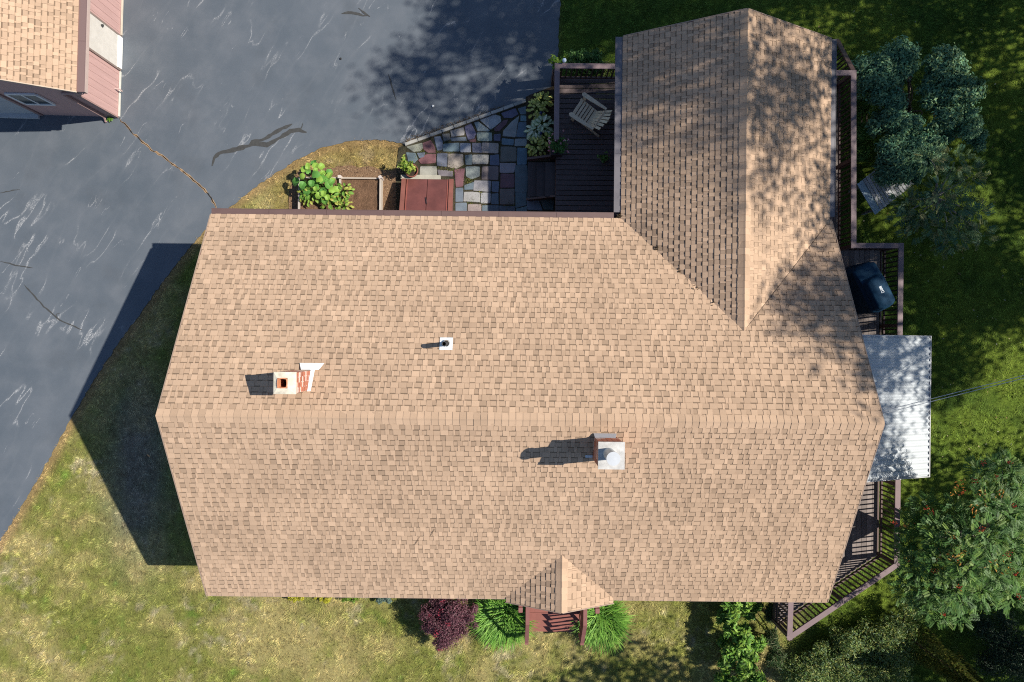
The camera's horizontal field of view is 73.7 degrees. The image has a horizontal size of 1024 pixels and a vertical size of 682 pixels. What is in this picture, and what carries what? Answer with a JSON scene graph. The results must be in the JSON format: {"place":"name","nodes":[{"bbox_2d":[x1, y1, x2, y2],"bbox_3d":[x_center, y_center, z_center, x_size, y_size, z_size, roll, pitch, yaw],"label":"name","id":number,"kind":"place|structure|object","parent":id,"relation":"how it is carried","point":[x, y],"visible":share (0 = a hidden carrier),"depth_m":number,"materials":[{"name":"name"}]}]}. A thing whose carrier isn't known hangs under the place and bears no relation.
{"place":"outdoors","nodes":[
{"label":"outdoors","id":0,"kind":"place"},
{"bbox_2d":[0,0,560,540],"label":"driveway","id":1,"kind":"structure","parent":0,"point":[224,104],"depth_m":19.60,"materials":[{"name":"grey asphalt"}]},
{"bbox_2d":[0,0,123,121],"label":"garage","id":2,"kind":"structure","parent":1,"relation":"on","point":[60,57],"depth_m":17.27,"materials":[{"name":"pink"}]},
{"bbox_2d":[0,94,42,118],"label":"overhead door","id":3,"kind":"structure","parent":2,"relation":"in","point":[9,108],"depth_m":19.26,"materials":[{"name":"paint"}]},
{"bbox_2d":[4,92,55,105],"bbox_3d":[-12.836,-6.445,18.203,0.870,0.835,0.059,1,90,0],"label":"window","id":4,"kind":"structure","parent":2,"relation":"in","point":[24,98],"depth_m":18.15,"materials":[{"name":"clear glass"}]},
{"bbox_2d":[89,11,122,70],"bbox_3d":[-11.187,-8.239,18.532,0.085,2.105,1.016,2,90,0],"label":"door","id":5,"kind":"structure","parent":2,"relation":"in","point":[104,41],"depth_m":18.82,"materials":[{"name":"paint"}]},
{"bbox_2d":[551,69,560,85],"bbox_3d":[1.230,-7.438,19.100,0.220,0.998,0.220,1,90,0],"label":"pot stand","id":6,"kind":"object","parent":1,"relation":"on","point":[552,76],"visible":0.29,"depth_m":19.10,"materials":[{"name":"grey metal"}]},
{"bbox_2d":[396,99,557,211],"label":"patio","id":7,"kind":"structure","parent":0,"point":[481,161],"depth_m":19.57,"materials":[{"name":"stone"}]},
{"bbox_2d":[405,164,417,176],"bbox_3d":[-2.850,-4.825,19.450,0.388,0.299,0.383,1,90,0],"label":"plant pot","id":8,"kind":"object","parent":7,"relation":"on","point":[414,173],"visible":0.57,"depth_m":19.36,"materials":[{"name":"ceramic"}]},
{"bbox_2d":[397,154,415,173],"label":"potted plant","id":9,"kind":"object","parent":8,"relation":"on","point":[406,167],"visible":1,"depth_m":18.93,"materials":[{"name":"green plant"}]},
{"bbox_2d":[399,175,453,210],"bbox_3d":[-2.419,-3.667,19.081,1.514,1.037,2.112,1,90,0],"label":"cellar bulkhead","id":10,"kind":"object","parent":7,"relation":"on","point":[428,192],"visible":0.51,"depth_m":19.14,"materials":[{"name":"paint"}]},
{"bbox_2d":[404,179,426,209],"bbox_3d":[-2.698,-3.599,18.952,0.593,0.748,1.949,1,90,0],"label":"door","id":11,"kind":"structure","parent":10,"relation":"in","point":[416,189],"depth_m":19.13,"materials":[{"name":"paint"}]},
{"bbox_2d":[426,179,448,210],"bbox_3d":[-2.089,-3.592,18.949,0.593,0.742,1.949,1,90,0],"label":"door","id":12,"kind":"structure","parent":10,"relation":"in","point":[437,189],"depth_m":19.12,"materials":[{"name":"paint"}]},
{"bbox_2d":[0,0,1023,681],"bbox_3d":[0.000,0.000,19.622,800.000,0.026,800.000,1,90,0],"label":"ground","id":13,"kind":"structure","parent":0,"point":[390,162],"depth_m":19.62,"materials":[{"name":"green plant"}]},
{"bbox_2d":[288,597,303,602],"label":"border plant","id":14,"kind":"object","parent":13,"relation":"on","point":[294,599],"visible":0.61,"depth_m":19.34,"materials":[{"name":"yellow plant"}]},
{"bbox_2d":[313,597,332,603],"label":"border plant","id":15,"kind":"object","parent":13,"relation":"on","point":[326,600],"visible":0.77,"depth_m":19.33,"materials":[{"name":"yellow plant"}]},
{"bbox_2d":[289,165,402,209],"bbox_3d":[-4.749,-4.217,19.612,3.437,0.036,2.070,1,90,0],"label":"mulch bed","id":16,"kind":"object","parent":13,"relation":"on","point":[372,174],"visible":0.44,"depth_m":19.59,"materials":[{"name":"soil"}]},
{"bbox_2d":[298,175,383,209],"bbox_3d":[-4.868,-3.864,19.430,2.380,0.360,1.662,1,90,0],"label":"raised bed","id":17,"kind":"object","parent":16,"relation":"on","point":[368,193],"visible":0.35,"depth_m":19.40,"materials":[{"name":"paint"}]},
{"bbox_2d":[296,179,320,206],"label":"bean plant","id":18,"kind":"object","parent":17,"relation":"on","point":[303,197],"visible":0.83,"depth_m":19.20,"materials":[{"name":"green plant"}]},
{"bbox_2d":[292,160,332,196],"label":"squash plant","id":19,"kind":"object","parent":17,"relation":"on","point":[315,175],"visible":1,"depth_m":19.00,"materials":[{"name":"green plant"}]},
{"bbox_2d":[310,170,338,204],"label":"squash plant","id":20,"kind":"object","parent":17,"relation":"on","point":[329,181],"visible":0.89,"depth_m":19.04,"materials":[{"name":"green plant"}]},
{"bbox_2d":[318,192,342,208],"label":"bean plant","id":21,"kind":"object","parent":17,"relation":"on","point":[337,194],"visible":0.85,"depth_m":19.17,"materials":[{"name":"green plant"}]},
{"bbox_2d":[334,183,354,200],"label":"bean plant","id":22,"kind":"object","parent":17,"relation":"on","point":[340,187],"visible":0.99,"depth_m":19.21,"materials":[{"name":"green plant"}]},
{"bbox_2d":[337,197,353,209],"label":"bean plant","id":23,"kind":"object","parent":17,"relation":"on","point":[345,207],"visible":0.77,"depth_m":19.20,"materials":[{"name":"green plant"}]},
{"bbox_2d":[341,598,358,603],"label":"border plant","id":24,"kind":"object","parent":13,"relation":"on","point":[353,600],"visible":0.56,"depth_m":19.33,"materials":[{"name":"green plant"}]},
{"bbox_2d":[376,598,391,604],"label":"border plant","id":25,"kind":"object","parent":13,"relation":"on","point":[387,600],"visible":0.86,"depth_m":19.32,"materials":[{"name":"green plant"}]},
{"bbox_2d":[418,598,479,653],"bbox_3d":[-1.829,7.614,18.903,1.774,1.399,1.552,-41,90,0],"label":"barberry","id":26,"kind":"object","parent":13,"relation":"on","point":[447,627],"visible":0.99,"depth_m":18.55,"materials":[{"name":"purple plant"}]},
{"bbox_2d":[468,599,537,654],"bbox_3d":[-0.236,7.821,19.301,2.219,0.558,2.090,1,90,0],"label":"daylily","id":27,"kind":"object","parent":13,"relation":"on","point":[500,621],"visible":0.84,"depth_m":19.23,"materials":[{"name":"green plant"}]},
{"bbox_2d":[155,8,884,613],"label":"house","id":28,"kind":"structure","parent":13,"relation":"on","point":[561,412],"depth_m":15.06,"materials":[{"name":"brown"}]},
{"bbox_2d":[616,213,713,305],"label":"valley litter","id":29,"kind":"object","parent":28,"relation":"on","point":[654,248],"visible":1,"depth_m":15.84,"materials":[{"name":"brown plant"}]},
{"bbox_2d":[518,605,599,644],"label":"front steps","id":30,"kind":"structure","parent":13,"relation":"on","point":[547,621],"depth_m":19.03,"materials":[{"name":"red wood"}]},
{"bbox_2d":[526,63,618,217],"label":"side deck","id":31,"kind":"structure","parent":13,"relation":"on","point":[579,162],"depth_m":18.85,"materials":[{"name":"brown wood"}]},
{"bbox_2d":[549,147,561,161],"bbox_3d":[1.210,-5.224,19.100,0.300,0.998,0.300,1,90,0],"label":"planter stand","id":32,"kind":"object","parent":31,"relation":"on","point":[553,155],"visible":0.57,"depth_m":18.78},
{"bbox_2d":[547,130,568,153],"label":"geranium","id":33,"kind":"object","parent":31,"relation":"on","point":[559,146],"visible":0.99,"depth_m":18.03,"materials":[{"name":"green plant"}]},
{"bbox_2d":[569,92,612,136],"bbox_3d":[2.126,-6.101,18.458,1.016,0.830,0.752,34,90,0],"label":"adirondack chair","id":34,"kind":"object","parent":31,"relation":"on","point":[596,117],"visible":1,"depth_m":18.41,"materials":[{"name":"paint"}]},
{"bbox_2d":[566,48,589,74],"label":"bush","id":35,"kind":"object","parent":13,"relation":"on","point":[577,57],"visible":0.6,"depth_m":18.76,"materials":[{"name":"green plant"}]},
{"bbox_2d":[583,48,603,75],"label":"bush","id":36,"kind":"object","parent":13,"relation":"on","point":[595,55],"visible":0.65,"depth_m":18.79,"materials":[{"name":"green plant"}]},
{"bbox_2d":[570,600,636,656],"bbox_3d":[2.555,7.928,19.302,2.015,0.555,2.105,1,90,0],"label":"daylily","id":37,"kind":"object","parent":13,"relation":"on","point":[606,625],"visible":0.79,"depth_m":19.23,"materials":[{"name":"green plant"}]},
{"bbox_2d":[594,60,614,76],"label":"bush","id":38,"kind":"object","parent":13,"relation":"on","point":[605,72],"visible":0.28,"depth_m":19.02,"materials":[{"name":"green plant"}]},
{"bbox_2d":[712,656,766,681],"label":"leafy perennial","id":39,"kind":"object","parent":13,"relation":"on","point":[745,668],"visible":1,"depth_m":18.86,"materials":[{"name":"green plant"}]},
{"bbox_2d":[715,602,763,624],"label":"leafy perennial","id":40,"kind":"object","parent":13,"relation":"on","point":[745,610],"visible":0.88,"depth_m":18.83,"materials":[{"name":"green plant"}]},
{"bbox_2d":[716,616,766,663],"bbox_3d":[6.260,8.364,18.954,1.442,1.271,1.247,40,90,0],"label":"leafy perennial","id":41,"kind":"object","parent":13,"relation":"on","point":[744,643],"visible":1,"depth_m":18.72,"materials":[{"name":"green plant"}]},
{"bbox_2d":[763,602,787,672],"bbox_3d":[7.328,8.266,19.159,0.852,0.895,2.034,1,90,0],"label":"iris clump","id":42,"kind":"object","parent":13,"relation":"on","point":[775,657],"visible":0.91,"depth_m":19.01,"materials":[{"name":"green plant"}]},
{"bbox_2d":[778,638,843,681],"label":"juniper","id":43,"kind":"object","parent":13,"relation":"on","point":[812,668],"visible":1,"depth_m":18.99,"materials":[{"name":"green plant"}]},
{"bbox_2d":[762,39,903,640],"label":"wraparound deck","id":44,"kind":"structure","parent":13,"relation":"on","point":[864,544],"depth_m":18.39,"materials":[{"name":"brown wood"}]},
{"bbox_2d":[845,262,894,313],"bbox_3d":[9.406,-1.399,18.047,0.710,1.200,1.320,-26,90,0],"label":"covered grill","id":45,"kind":"object","parent":44,"relation":"on","point":[871,292],"visible":1,"depth_m":17.67,"materials":[{"name":"fabric"}]},
{"bbox_2d":[862,335,931,481],"bbox_3d":[8.913,1.637,17.355,3.372,2.691,3.572,1,90,0],"label":"porch awning","id":46,"kind":"object","parent":44,"relation":"on","point":[903,450],"visible":0.58,"depth_m":16.97,"materials":[{"name":"white metal"}]},
{"bbox_2d":[827,616,880,681],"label":"juniper","id":47,"kind":"object","parent":13,"relation":"on","point":[854,651],"visible":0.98,"depth_m":18.87,"materials":[{"name":"green plant"}]},
{"bbox_2d":[848,96,872,162],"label":"fern clump","id":48,"kind":"object","parent":13,"relation":"on","point":[863,154],"visible":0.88,"depth_m":18.81,"materials":[{"name":"green plant"}]},
{"bbox_2d":[848,169,912,214],"bbox_3d":[10.337,-4.343,19.250,1.502,0.700,0.991,-39,90,0],"label":"slatted table","id":49,"kind":"object","parent":13,"relation":"on","point":[867,194],"visible":0.52,"depth_m":18.90,"materials":[{"name":"paint"}]},
{"bbox_2d":[851,35,925,142],"bbox_3d":[10.283,-6.559,18.560,2.103,2.090,2.804,-14,90,0],"label":"rhododendron","id":50,"kind":"object","parent":13,"relation":"on","point":[884,75],"visible":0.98,"depth_m":17.94,"materials":[{"name":"green plant"}]},
{"bbox_2d":[866,599,922,681],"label":"juniper","id":51,"kind":"object","parent":13,"relation":"on","point":[889,652],"visible":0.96,"depth_m":18.78,"materials":[{"name":"green plant"}]},
{"bbox_2d":[870,128,951,187],"bbox_3d":[10.586,-4.838,18.625,1.956,1.946,1.556,1,90,0],"label":"rhododendron","id":52,"kind":"object","parent":13,"relation":"on","point":[894,164],"visible":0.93,"depth_m":17.91,"materials":[{"name":"green plant"}]},
{"bbox_2d":[818,14,1021,456],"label":"fallen leaves","id":53,"kind":"object","parent":13,"relation":"on","point":[952,256],"visible":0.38,"depth_m":19.57,"materials":[{"name":"brown plant"}]},
{"bbox_2d":[902,624,978,681],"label":"arborvitae","id":54,"kind":"object","parent":13,"relation":"on","point":[955,666],"visible":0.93,"depth_m":18.20,"materials":[{"name":"green plant"}]},
{"bbox_2d":[884,143,1000,260],"bbox_3d":[11.200,-3.555,18.262,2.960,2.752,2.894,1,90,0],"label":"sumac tree","id":55,"kind":"object","parent":13,"relation":"on","point":[936,201],"visible":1,"depth_m":17.44,"materials":[{"name":"green plant"}]},
{"bbox_2d":[914,42,988,136],"bbox_3d":[11.594,-6.481,18.567,1.846,2.074,2.622,1,90,0],"label":"rhododendron","id":56,"kind":"object","parent":13,"relation":"on","point":[950,88],"visible":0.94,"depth_m":17.85,"materials":[{"name":"green plant"}]},
{"bbox_2d":[886,447,1023,631],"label":"mountain ash","id":57,"kind":"object","parent":13,"relation":"on","point":[969,544],"visible":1,"depth_m":15.11,"materials":[{"name":"green plant"}]},
{"bbox_2d":[934,647,984,681],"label":"arborvitae","id":58,"kind":"object","parent":13,"relation":"on","point":[971,670],"visible":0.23,"depth_m":18.80,"materials":[{"name":"green plant"}]},
{"bbox_2d":[939,104,989,152],"bbox_3d":[12.252,-5.744,18.731,1.440,1.736,1.009,18,90,0],"label":"rhododendron","id":59,"kind":"object","parent":13,"relation":"on","point":[967,129],"visible":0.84,"depth_m":18.17,"materials":[{"name":"green plant"}]},
{"bbox_2d":[969,606,1023,681],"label":"dark yew","id":60,"kind":"object","parent":13,"relation":"on","point":[1013,660],"visible":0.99,"depth_m":18.60,"materials":[{"name":"green plant"}]},
{"bbox_3d":[30.054,-4.875,15.000,0.288,9.200,1.600,1,90,0],"label":"utility pole","id":61,"kind":"object","parent":13,"relation":"on","visible":0},
{"bbox_2d":[883,378,1023,413],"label":"service wire","id":62,"kind":"object","parent":61,"relation":"attached to","point":[950,396],"visible":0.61,"depth_m":14.91,"materials":[{"name":"paint"}]},
{"bbox_2d":[884,375,1023,410],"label":"service wire","id":63,"kind":"object","parent":61,"relation":"attached to","point":[952,393],"visible":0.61,"depth_m":14.90,"materials":[{"name":"paint"}]},
{"bbox_2d":[526,86,553,160],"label":"planting soil","id":64,"kind":"structure","parent":0,"point":[550,90],"depth_m":19.57,"materials":[{"name":"brown soil"}]},
{"bbox_2d":[525,136,545,155],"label":"hosta","id":65,"kind":"object","parent":64,"relation":"on","point":[538,146],"visible":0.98,"depth_m":19.35,"materials":[{"name":"green plant"}]},
{"bbox_2d":[524,120,548,139],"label":"hosta","id":66,"kind":"object","parent":64,"relation":"on","point":[530,135],"visible":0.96,"depth_m":19.33,"materials":[{"name":"green plant"}]},
{"bbox_2d":[526,98,548,119],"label":"hosta","id":67,"kind":"object","parent":64,"relation":"on","point":[540,106],"visible":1,"depth_m":19.33,"materials":[{"name":"green plant"}]},
{"bbox_2d":[528,111,553,139],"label":"hosta","id":68,"kind":"object","parent":64,"relation":"on","point":[540,118],"visible":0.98,"depth_m":19.30,"materials":[{"name":"green plant"}]},
{"bbox_2d":[531,91,553,111],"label":"hosta","id":69,"kind":"object","parent":64,"relation":"on","point":[539,95],"visible":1,"depth_m":19.34,"materials":[{"name":"green plant"}]},
{"bbox_2d":[537,132,553,149],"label":"hosta","id":70,"kind":"object","parent":64,"relation":"on","point":[546,144],"visible":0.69,"depth_m":19.31,"materials":[{"name":"green plant"}]},
{"bbox_2d":[597,151,609,162],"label":"pot seedling","id":71,"kind":"object","parent":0,"point":[603,157],"visible":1,"depth_m":18.60,"materials":[{"name":"green plant"}]},
{"bbox_3d":[1.230,-7.438,18.480,0.273,0.239,0.269,1,90,0],"label":"corner pot","id":72,"kind":"object","parent":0,"visible":0},
{"bbox_2d":[548,51,569,70],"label":"corner plant","id":73,"kind":"object","parent":72,"relation":"in","point":[551,60],"visible":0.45,"depth_m":18.13,"materials":[{"name":"green plant"}]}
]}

